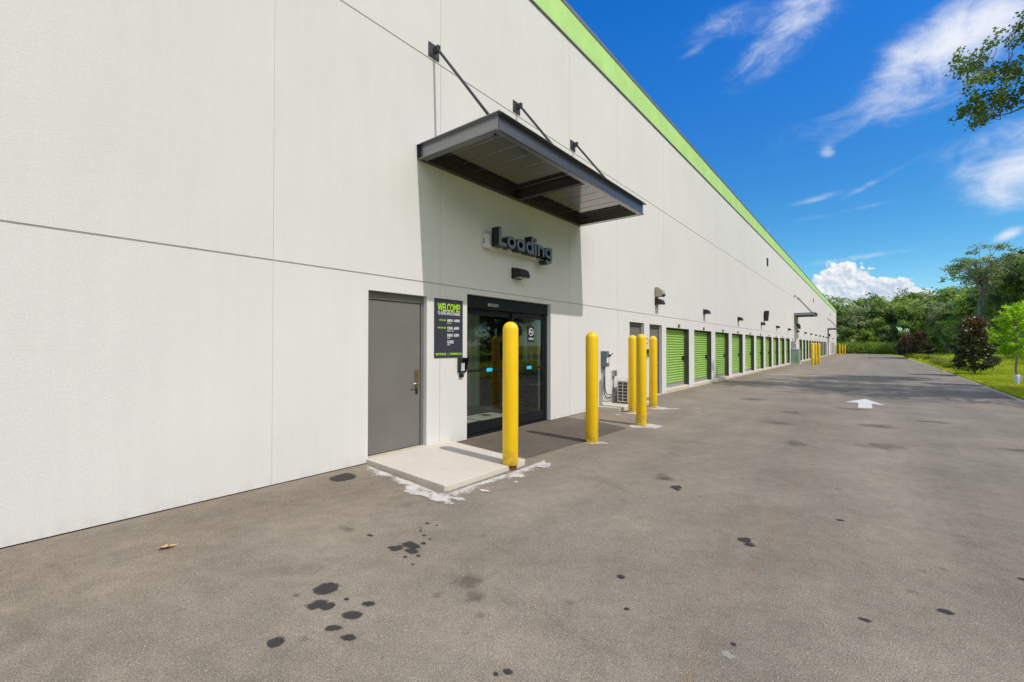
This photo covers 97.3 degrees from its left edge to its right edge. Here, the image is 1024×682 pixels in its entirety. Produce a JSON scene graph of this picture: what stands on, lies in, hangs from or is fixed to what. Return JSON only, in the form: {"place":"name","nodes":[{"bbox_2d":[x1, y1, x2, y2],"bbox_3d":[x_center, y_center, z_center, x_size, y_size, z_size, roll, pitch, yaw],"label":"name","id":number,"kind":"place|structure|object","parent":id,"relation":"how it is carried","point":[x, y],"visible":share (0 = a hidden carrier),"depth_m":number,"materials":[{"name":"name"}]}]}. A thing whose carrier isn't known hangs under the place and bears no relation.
{"place":"outdoors","nodes":[
{"label":"outdoors","id":0,"kind":"place"},
{"bbox_2d":[0,354,1023,681],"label":"parking lot","id":1,"kind":"structure","parent":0,"point":[802,522],"depth_m":3.18,"materials":[{"name":"grey asphalt"}]},
{"bbox_2d":[0,0,836,548],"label":"storage building","id":2,"kind":"structure","parent":1,"relation":"on","point":[240,246],"depth_m":5.20,"materials":[{"name":"paint"}]},
{"bbox_2d":[368,291,425,458],"bbox_3d":[-1.686,0.490,6.342,0.306,2.306,0.986,0,-1,38],"label":"door","id":3,"kind":"structure","parent":2,"relation":"in","point":[395,321],"depth_m":6.29,"materials":[{"name":"grey paint"}]},
{"bbox_2d":[434,298,462,357],"bbox_3d":[-0.977,-0.194,6.981,0.012,0.900,0.600,0,-1,38],"label":"welcome sign","id":4,"kind":"object","parent":2,"relation":"attached to","point":[448,328],"visible":1,"depth_m":6.96,"materials":[{"name":"black plastic"}]},
{"bbox_2d":[457,358,468,376],"bbox_3d":[-0.774,0.421,7.164,0.102,0.313,0.170,0,-1,38],"label":"entry keypad","id":5,"kind":"object","parent":2,"relation":"attached to","point":[462,364],"visible":1,"depth_m":7.17,"materials":[{"name":"black plastic"}]},
{"bbox_2d":[482,226,551,264],"bbox_3d":[0.141,-1.705,8.206,0.263,0.441,1.749,0,-1,38],"label":"loading sign","id":6,"kind":"object","parent":2,"relation":"attached to","point":[526,248],"visible":1,"depth_m":8.06,"materials":[{"name":"black plastic"}]},
{"bbox_2d":[511,267,529,279],"bbox_3d":[0.168,-1.242,8.268,0.224,0.205,0.294,0,-1,38],"label":"wall lamp","id":7,"kind":"object","parent":2,"relation":"attached to","point":[518,274],"visible":1,"depth_m":8.20,"materials":[{"name":"brown metal"}]},
{"bbox_2d":[528,326,533,341],"bbox_3d":[0.376,-0.133,8.881,0.006,0.310,0.200,0,-1,38],"label":"no smoking notice","id":8,"kind":"object","parent":2,"relation":"attached to","point":[530,333],"visible":1,"depth_m":8.87,"materials":[{"name":"white plastic"}]},
{"bbox_2d":[417,41,646,226],"bbox_3d":[0.691,-3.512,7.875,1.562,1.853,4.704,0,-1,38],"label":"entrance canopy","id":9,"kind":"object","parent":2,"relation":"attached to","point":[501,152],"visible":1,"depth_m":7.19,"materials":[{"name":"grey metal"}]},
{"bbox_2d":[601,351,616,397],"bbox_3d":[2.436,0.826,11.100,0.635,1.156,0.188,1,-1,-37],"label":"electrical disconnect","id":10,"kind":"object","parent":2,"relation":"attached to","point":[605,355],"visible":1,"depth_m":10.94,"materials":[{"name":"grey metal"}]},
{"bbox_2d":[612,370,616,391],"bbox_3d":[2.638,1.038,11.444,0.138,0.592,0.208,0,-1,38],"label":"junction box","id":11,"kind":"object","parent":2,"relation":"attached to","point":[614,372],"visible":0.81,"depth_m":11.41,"materials":[{"name":"metal"}]},
{"bbox_2d":[630,322,640,336],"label":"door","id":12,"kind":"structure","parent":2,"relation":"in","point":[636,330],"depth_m":12.86,"materials":[{"name":"grey paint"}]},
{"bbox_2d":[649,324,661,395],"bbox_3d":[4.286,0.615,13.896,0.311,2.231,1.026,0,-1,38],"label":"door","id":13,"kind":"structure","parent":2,"relation":"in","point":[654,329],"depth_m":14.19,"materials":[{"name":"grey paint"}]},
{"bbox_2d":[655,298,664,305],"bbox_3d":[4.532,-1.203,13.792,0.224,0.205,0.294,0,-1,38],"label":"wall lamp","id":14,"kind":"object","parent":2,"relation":"attached to","point":[658,302],"visible":1,"depth_m":13.72,"materials":[{"name":"brown metal"}]},
{"bbox_2d":[655,287,665,298],"bbox_3d":[4.514,-1.456,13.720,0.289,0.370,0.200,0,-1,38],"label":"security camera","id":15,"kind":"object","parent":2,"relation":"attached to","point":[659,292],"visible":1,"depth_m":13.66,"materials":[{"name":"beige plastic"}]},
{"bbox_2d":[666,324,688,392],"bbox_3d":[5.591,0.591,15.509,0.360,2.315,2.360,0,-1,38],"label":"roll door","id":16,"kind":"structure","parent":2,"relation":"in","point":[677,341],"depth_m":15.78,"materials":[{"name":"green metal"}]},
{"bbox_2d":[694,327,711,386],"bbox_3d":[7.436,0.618,17.843,0.360,2.315,2.360,0,-1,38],"label":"roll door","id":17,"kind":"structure","parent":2,"relation":"in","point":[702,340],"depth_m":18.20,"materials":[{"name":"green metal"}]},
{"bbox_2d":[703,309,710,314],"bbox_3d":[7.712,-1.157,17.817,0.224,0.205,0.294,0,-1,38],"label":"wall lamp","id":18,"kind":"object","parent":2,"relation":"attached to","point":[705,311],"visible":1,"depth_m":17.73,"materials":[{"name":"brown metal"}]},
{"bbox_2d":[715,329,728,381],"bbox_3d":[9.280,0.645,20.177,0.360,2.315,2.360,0,-1,38],"label":"roll door","id":19,"kind":"structure","parent":2,"relation":"in","point":[721,340],"depth_m":20.61,"materials":[{"name":"green metal"}]},
{"bbox_2d":[732,331,742,377],"bbox_3d":[11.124,0.672,22.512,0.360,2.315,2.360,0,-1,38],"label":"roll door","id":20,"kind":"structure","parent":2,"relation":"in","point":[737,340],"depth_m":23.07,"materials":[{"name":"green metal"}]},
{"bbox_2d":[745,333,753,374],"bbox_3d":[12.968,0.699,24.846,0.360,2.315,2.360,0,-1,38],"label":"roll door","id":21,"kind":"structure","parent":2,"relation":"in","point":[749,340],"depth_m":25.41,"materials":[{"name":"green metal"}]},
{"bbox_2d":[756,334,763,371],"bbox_3d":[14.813,0.726,27.180,0.360,2.315,2.360,0,-1,38],"label":"roll door","id":22,"kind":"structure","parent":2,"relation":"in","point":[760,339],"depth_m":27.86,"materials":[{"name":"green metal"}]},
{"bbox_2d":[764,311,768,320],"bbox_3d":[15.878,-1.565,28.130,0.258,0.620,0.400,0,-1,38],"label":"wall speaker","id":23,"kind":"object","parent":2,"relation":"attached to","point":[766,315],"depth_m":27.99,"materials":[{"name":"black plastic"}]},
{"bbox_2d":[765,335,771,369],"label":"roll door","id":24,"kind":"structure","parent":2,"relation":"in","point":[768,340],"depth_m":30.28,"materials":[{"name":"green metal"}]},
{"bbox_2d":[773,336,778,367],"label":"roll door","id":25,"kind":"structure","parent":2,"relation":"in","point":[775,340],"depth_m":32.60,"materials":[{"name":"green metal"}]},
{"bbox_2d":[780,336,784,366],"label":"roll door","id":26,"kind":"structure","parent":2,"relation":"in","point":[782,351],"depth_m":35.02,"materials":[{"name":"green metal"}]},
{"bbox_2d":[786,337,789,364],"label":"roll door","id":27,"kind":"structure","parent":2,"relation":"in","point":[787,340],"depth_m":37.37,"materials":[{"name":"green metal"}]},
{"bbox_2d":[791,341,795,348],"bbox_3d":[23.820,0.140,38.118,0.319,1.000,0.750,0,-1,38],"label":"meter box","id":28,"kind":"object","parent":2,"relation":"attached to","point":[793,343],"visible":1,"depth_m":37.89,"materials":[{"name":"metal"}]},
{"bbox_2d":[799,340,801,361],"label":"roll door","id":29,"kind":"structure","parent":2,"relation":"in","point":[800,341],"depth_m":44.27,"materials":[{"name":"green metal"}]},
{"bbox_2d":[803,339,805,360],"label":"roll door","id":30,"kind":"structure","parent":2,"relation":"in","point":[804,339],"depth_m":46.65,"materials":[{"name":"green metal"}]},
{"bbox_2d":[794,295,817,316],"bbox_3d":[26.294,-3.138,40.279,1.562,1.853,3.074,0,-1,38],"label":"entrance canopy","id":31,"kind":"object","parent":2,"relation":"attached to","point":[811,314],"visible":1,"depth_m":39.57,"materials":[{"name":"grey metal"}]},
{"bbox_2d":[806,339,808,360],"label":"roll door","id":32,"kind":"structure","parent":2,"relation":"in","point":[807,339],"depth_m":49.04,"materials":[{"name":"green metal"}]},
{"bbox_2d":[809,340,810,359],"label":"roll door","id":33,"kind":"structure","parent":2,"relation":"in","point":[810,340],"depth_m":51.39,"materials":[{"name":"green metal"}]},
{"bbox_2d":[827,318,840,329],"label":"entrance canopy","id":34,"kind":"object","parent":2,"relation":"attached to","point":[837,328],"visible":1,"depth_m":72.77,"materials":[{"name":"grey metal"}]},
{"bbox_2d":[366,440,524,490],"bbox_3d":[-0.931,1.585,5.953,1.940,0.110,1.644,0,-1,38],"label":"concrete pad","id":35,"kind":"object","parent":1,"relation":"on","point":[449,465],"visible":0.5,"depth_m":5.62,"materials":[{"name":"beige concrete"}]},
{"bbox_2d":[503,322,517,469],"bbox_3d":[-0.019,0.698,5.615,0.196,1.878,0.196,0,-1,38],"label":"bollard","id":36,"kind":"object","parent":1,"relation":"on","point":[510,394],"visible":0.98,"depth_m":5.53,"materials":[{"name":"yellow metal"}]},
{"bbox_2d":[586,332,597,442],"bbox_3d":[1.268,0.731,7.147,0.196,1.748,0.196,0,-1,38],"label":"bollard","id":37,"kind":"object","parent":1,"relation":"on","point":[591,387],"visible":1,"depth_m":7.06,"materials":[{"name":"yellow metal"}]},
{"bbox_2d":[598,400,648,411],"bbox_3d":[2.845,1.617,11.345,0.578,0.108,1.860,0,-1,38],"label":"equipment pad","id":38,"kind":"object","parent":1,"relation":"on","point":[618,406],"visible":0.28,"depth_m":10.71,"materials":[{"name":"concrete"}]},
{"bbox_2d":[617,379,627,402],"bbox_3d":[3.011,1.279,11.534,0.331,0.570,0.825,0,-1,38],"label":"air conditioner","id":39,"kind":"object","parent":38,"relation":"on","point":[622,391],"visible":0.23,"depth_m":11.22,"materials":[{"name":"white metal"}]},
{"bbox_2d":[628,335,635,412],"bbox_3d":[2.773,0.752,10.367,0.196,1.778,0.196,0,-1,38],"label":"bollard","id":40,"kind":"object","parent":1,"relation":"on","point":[631,373],"visible":0.87,"depth_m":10.28,"materials":[{"name":"yellow metal"}]},
{"bbox_2d":[636,334,646,425],"bbox_3d":[2.490,0.743,8.679,0.196,1.758,0.196,0,-1,38],"label":"bollard","id":41,"kind":"object","parent":1,"relation":"on","point":[641,379],"visible":0.99,"depth_m":8.60,"materials":[{"name":"yellow metal"}]},
{"bbox_2d":[649,336,656,407],"bbox_3d":[3.500,0.761,11.182,0.196,1.778,0.196,0,-1,38],"label":"bollard","id":42,"kind":"object","parent":1,"relation":"on","point":[652,371],"visible":1,"depth_m":11.10,"materials":[{"name":"yellow metal"}]},
{"bbox_2d":[791,349,800,364],"bbox_3d":[23.988,1.320,38.066,0.605,1.319,1.300,0,-1,38],"label":"utility cabinet","id":43,"kind":"object","parent":1,"relation":"on","point":[795,356],"visible":0.97,"depth_m":37.63,"materials":[{"name":"metal"}]},
{"bbox_2d":[811,343,813,365],"bbox_3d":[22.795,1.028,34.233,0.196,1.778,0.196,0,-1,38],"label":"bollard","id":44,"kind":"object","parent":1,"relation":"on","point":[812,354],"visible":0.94,"depth_m":34.15,"materials":[{"name":"yellow metal"}]},
{"bbox_2d":[814,343,816,364],"bbox_3d":[24.764,1.057,36.756,0.196,1.778,0.196,0,-1,38],"label":"bollard","id":45,"kind":"object","parent":1,"relation":"on","point":[815,353],"visible":1,"depth_m":36.69,"materials":[{"name":"yellow metal"}]},
{"bbox_2d":[818,343,819,363],"bbox_3d":[26.964,1.090,39.605,0.196,1.778,0.196,0,-1,38],"label":"bollard","id":46,"kind":"object","parent":1,"relation":"on","point":[818,353],"visible":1,"depth_m":39.54,"materials":[{"name":"yellow metal"}]},
{"bbox_2d":[848,399,882,407],"bbox_3d":[9.428,1.663,12.091,0.768,0.001,2.431,0,-1,25],"label":"road arrow","id":47,"kind":"object","parent":1,"relation":"on","point":[864,403],"visible":1,"depth_m":11.99,"materials":[{"name":"white paint"}]},
{"bbox_2d":[879,354,1023,402],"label":"kerb","id":48,"kind":"structure","parent":1,"relation":"on","point":[1006,394],"depth_m":17.71,"materials":[{"name":"concrete"}]},
{"bbox_2d":[566,0,1023,343],"label":"sky","id":49,"kind":"structure","parent":0,"point":[827,120],"materials":[{"name":"blue"}]},
{"bbox_2d":[882,351,1007,365],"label":"lawn","id":50,"kind":"structure","parent":0,"point":[927,356],"depth_m":66.77,"materials":[{"name":"green plant"}]},
{"bbox_2d":[856,327,881,344],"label":"woodland tree","id":51,"kind":"object","parent":50,"relation":"on","point":[864,332],"visible":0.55,"depth_m":92.15,"materials":[{"name":"green plant"}]},
{"bbox_2d":[867,323,898,353],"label":"woodland tree","id":52,"kind":"object","parent":50,"relation":"on","point":[883,327],"visible":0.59,"depth_m":90.96,"materials":[{"name":"green plant"}]},
{"bbox_2d":[868,293,904,329],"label":"woodland tree","id":53,"kind":"object","parent":50,"relation":"on","point":[884,298],"visible":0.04,"depth_m":105.80,"materials":[{"name":"green plant"}]},
{"bbox_2d":[865,296,924,353],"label":"woodland tree","id":54,"kind":"object","parent":50,"relation":"on","point":[899,311],"visible":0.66,"depth_m":93.25,"materials":[{"name":"green plant"}]},
{"bbox_2d":[890,334,910,355],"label":"magnolia","id":55,"kind":"object","parent":50,"relation":"on","point":[902,345],"visible":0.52,"depth_m":61.83,"materials":[{"name":"brown plant"}]},
{"bbox_2d":[885,319,922,343],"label":"woodland tree","id":56,"kind":"object","parent":50,"relation":"on","point":[902,324],"visible":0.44,"depth_m":87.73,"materials":[{"name":"green plant"}]},
{"bbox_2d":[883,288,928,323],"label":"woodland tree","id":57,"kind":"object","parent":50,"relation":"on","point":[913,296],"visible":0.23,"depth_m":93.64,"materials":[{"name":"green plant"}]},
{"bbox_2d":[904,353,917,357],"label":"shrub","id":58,"kind":"object","parent":50,"relation":"on","point":[907,355],"visible":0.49,"depth_m":58.58,"materials":[{"name":"green plant"}]},
{"bbox_2d":[901,287,936,301],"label":"woodland tree","id":59,"kind":"object","parent":50,"relation":"on","point":[929,296],"visible":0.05,"depth_m":98.50,"materials":[{"name":"green plant"}]},
{"bbox_2d":[913,353,924,358],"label":"shrub","id":60,"kind":"object","parent":50,"relation":"on","point":[917,356],"visible":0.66,"depth_m":50.75,"materials":[{"name":"green plant"}]},
{"bbox_2d":[901,330,939,355],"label":"magnolia","id":61,"kind":"object","parent":50,"relation":"on","point":[918,343],"visible":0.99,"depth_m":54.62,"materials":[{"name":"brown plant"}]},
{"bbox_2d":[897,301,943,350],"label":"woodland tree","id":62,"kind":"object","parent":50,"relation":"on","point":[911,330],"visible":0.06,"depth_m":86.88,"materials":[{"name":"green plant"}]},
{"bbox_2d":[902,295,952,352],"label":"woodland tree","id":63,"kind":"object","parent":50,"relation":"on","point":[916,314],"visible":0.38,"depth_m":80.55,"materials":[{"name":"green plant"}]},
{"bbox_2d":[917,327,941,350],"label":"woodland tree","id":64,"kind":"object","parent":50,"relation":"on","point":[927,330],"visible":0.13,"depth_m":78.07,"materials":[{"name":"green plant"}]},
{"bbox_2d":[922,354,938,360],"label":"shrub","id":65,"kind":"object","parent":50,"relation":"on","point":[929,357],"visible":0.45,"depth_m":44.99,"materials":[{"name":"green plant"}]},
{"bbox_2d":[925,355,944,361],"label":"shrub","id":66,"kind":"object","parent":50,"relation":"on","point":[935,356],"visible":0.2,"depth_m":40.48,"materials":[{"name":"green plant"}]},
{"bbox_2d":[931,356,949,363],"bbox_3d":[35.028,1.673,36.754,1.432,0.869,1.389,0,-1,10],"label":"shrub","id":67,"kind":"object","parent":50,"relation":"on","point":[939,358],"visible":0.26,"depth_m":36.71,"materials":[{"name":"green plant"}]},
{"bbox_2d":[927,328,955,352],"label":"woodland tree","id":68,"kind":"object","parent":50,"relation":"on","point":[935,342],"visible":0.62,"depth_m":72.65,"materials":[{"name":"green plant"}]},
{"bbox_2d":[932,359,950,364],"bbox_3d":[32.009,1.671,33.293,1.250,0.782,1.288,0,-1,-5],"label":"shrub","id":69,"kind":"object","parent":50,"relation":"on","point":[938,361],"visible":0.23,"depth_m":33.48,"materials":[{"name":"green plant"}]},
{"bbox_2d":[922,293,965,337],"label":"woodland tree","id":70,"kind":"object","parent":50,"relation":"on","point":[939,315],"visible":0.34,"depth_m":74.40,"materials":[{"name":"green plant"}]},
{"bbox_2d":[921,288,967,324],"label":"woodland tree","id":71,"kind":"object","parent":50,"relation":"on","point":[933,299],"visible":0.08,"depth_m":87.68,"materials":[{"name":"green plant"}]},
{"bbox_2d":[927,286,967,321],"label":"woodland tree","id":72,"kind":"object","parent":50,"relation":"on","point":[947,293],"visible":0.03,"depth_m":81.06,"materials":[{"name":"green plant"}]},
{"bbox_2d":[938,326,959,351],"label":"woodland tree","id":73,"kind":"object","parent":50,"relation":"on","point":[949,338],"visible":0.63,"depth_m":66.97,"materials":[{"name":"green plant"}]},
{"bbox_2d":[942,361,962,368],"bbox_3d":[27.630,1.609,28.216,1.278,0.800,1.317,1,-1,-36],"label":"shrub","id":74,"kind":"object","parent":50,"relation":"on","point":[947,365],"visible":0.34,"depth_m":28.42,"materials":[{"name":"plant"}]},
{"bbox_2d":[942,285,985,327],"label":"woodland tree","id":75,"kind":"object","parent":50,"relation":"on","point":[954,290],"visible":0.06,"depth_m":77.04,"materials":[{"name":"green plant"}]},
{"bbox_2d":[949,362,979,371],"bbox_3d":[25.864,1.558,25.771,1.389,0.869,1.432,0,-1,38],"label":"shrub","id":76,"kind":"object","parent":50,"relation":"on","point":[955,369],"visible":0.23,"depth_m":25.56,"materials":[{"name":"green plant"}]},
{"bbox_2d":[954,288,975,316],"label":"woodland tree","id":77,"kind":"object","parent":50,"relation":"on","point":[963,304],"visible":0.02,"depth_m":69.98,"materials":[{"name":"green plant"}]},
{"bbox_2d":[907,351,1023,399],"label":"grass","id":78,"kind":"structure","parent":50,"relation":"on","point":[998,378],"depth_m":22.30,"materials":[{"name":"green plant"}]},
{"bbox_2d":[936,291,996,334],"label":"woodland tree","id":79,"kind":"object","parent":50,"relation":"on","point":[951,321],"visible":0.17,"depth_m":69.47,"materials":[{"name":"green plant"}]},
{"bbox_2d":[942,315,1002,373],"bbox_3d":[23.566,0.261,23.063,2.270,3.271,2.244,0,-1,38],"label":"magnolia","id":80,"kind":"object","parent":50,"relation":"on","point":[974,339],"visible":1,"depth_m":22.90,"materials":[{"name":"green plant"}]},
{"bbox_2d":[938,242,1023,328],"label":"airy tree","id":81,"kind":"object","parent":50,"relation":"on","point":[980,277],"visible":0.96,"depth_m":51.87,"materials":[{"name":"green plant"}]},
{"bbox_2d":[958,281,1003,340],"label":"woodland tree","id":82,"kind":"object","parent":50,"relation":"on","point":[972,302],"visible":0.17,"depth_m":63.09,"materials":[{"name":"green plant"}]},
{"bbox_2d":[942,10,1023,131],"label":"oak tree","id":83,"kind":"object","parent":50,"relation":"on","point":[980,107],"visible":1,"depth_m":13.66,"materials":[{"name":"green plant"}]},
{"bbox_2d":[983,326,997,362],"bbox_3d":[30.832,0.443,29.363,1.209,2.941,1.307,0,-1,-25],"label":"sapling","id":84,"kind":"object","parent":50,"relation":"on","point":[989,332],"visible":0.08,"depth_m":29.30,"materials":[{"name":"green plant"}]},
{"bbox_2d":[966,285,1023,341],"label":"woodland tree","id":85,"kind":"object","parent":50,"relation":"on","point":[992,302],"visible":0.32,"depth_m":57.80,"materials":[{"name":"green plant"}]},
{"bbox_2d":[986,325,1004,341],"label":"woodland tree","id":86,"kind":"object","parent":50,"relation":"on","point":[996,328],"visible":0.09,"depth_m":54.26,"materials":[{"name":"green plant"}]},
{"bbox_2d":[971,255,1023,305],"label":"woodland tree","id":87,"kind":"object","parent":50,"relation":"on","point":[1015,266],"visible":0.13,"depth_m":55.89,"materials":[{"name":"green plant"}]},
{"bbox_2d":[988,300,1023,383],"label":"sapling","id":88,"kind":"object","parent":50,"relation":"on","point":[1016,310],"visible":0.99,"depth_m":16.83,"materials":[{"name":"green plant"}]},
{"bbox_2d":[990,255,1023,315],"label":"woodland tree","id":89,"kind":"object","parent":50,"relation":"on","point":[1014,280],"visible":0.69,"depth_m":50.51,"materials":[{"name":"green plant"}]},
{"bbox_2d":[1003,325,1023,343],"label":"woodland tree","id":90,"kind":"object","parent":50,"relation":"on","point":[1019,335],"visible":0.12,"depth_m":46.66,"materials":[{"name":"green plant"}]},
{"label":"ground","id":91,"kind":"structure","parent":0,"visible":0},
{"bbox_2d":[829,300,846,327],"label":"woodland tree","id":92,"kind":"object","parent":91,"relation":"on","point":[839,315],"visible":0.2,"depth_m":99.56,"materials":[{"name":"green plant"}]},
{"bbox_2d":[831,296,862,336],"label":"woodland tree","id":93,"kind":"object","parent":91,"relation":"on","point":[841,299],"visible":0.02,"depth_m":113.45,"materials":[{"name":"green plant"}]},
{"bbox_2d":[836,326,864,347],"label":"woodland tree","id":94,"kind":"object","parent":91,"relation":"on","point":[852,330],"visible":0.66,"depth_m":95.29,"materials":[{"name":"green plant"}]},
{"bbox_2d":[835,298,866,337],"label":"woodland tree","id":95,"kind":"object","parent":91,"relation":"on","point":[849,301],"visible":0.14,"depth_m":103.27,"materials":[{"name":"green plant"}]},
{"bbox_2d":[837,303,889,339],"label":"woodland tree","id":96,"kind":"object","parent":91,"relation":"on","point":[856,319],"visible":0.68,"depth_m":96.26,"materials":[{"name":"green plant"}]},
{"bbox_2d":[848,291,887,319],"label":"woodland tree","id":97,"kind":"object","parent":91,"relation":"on","point":[864,301],"visible":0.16,"depth_m":106.57,"materials":[{"name":"green plant"}]},
{"bbox_2d":[854,300,891,341],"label":"woodland tree","id":98,"kind":"object","parent":91,"relation":"on","point":[880,315],"visible":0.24,"depth_m":96.77,"materials":[{"name":"green plant"}]},
{"bbox_2d":[836,332,1022,353],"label":"undergrowth","id":99,"kind":"object","parent":91,"relation":"on","point":[869,348],"visible":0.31,"depth_m":90.07,"materials":[{"name":"green plant"}]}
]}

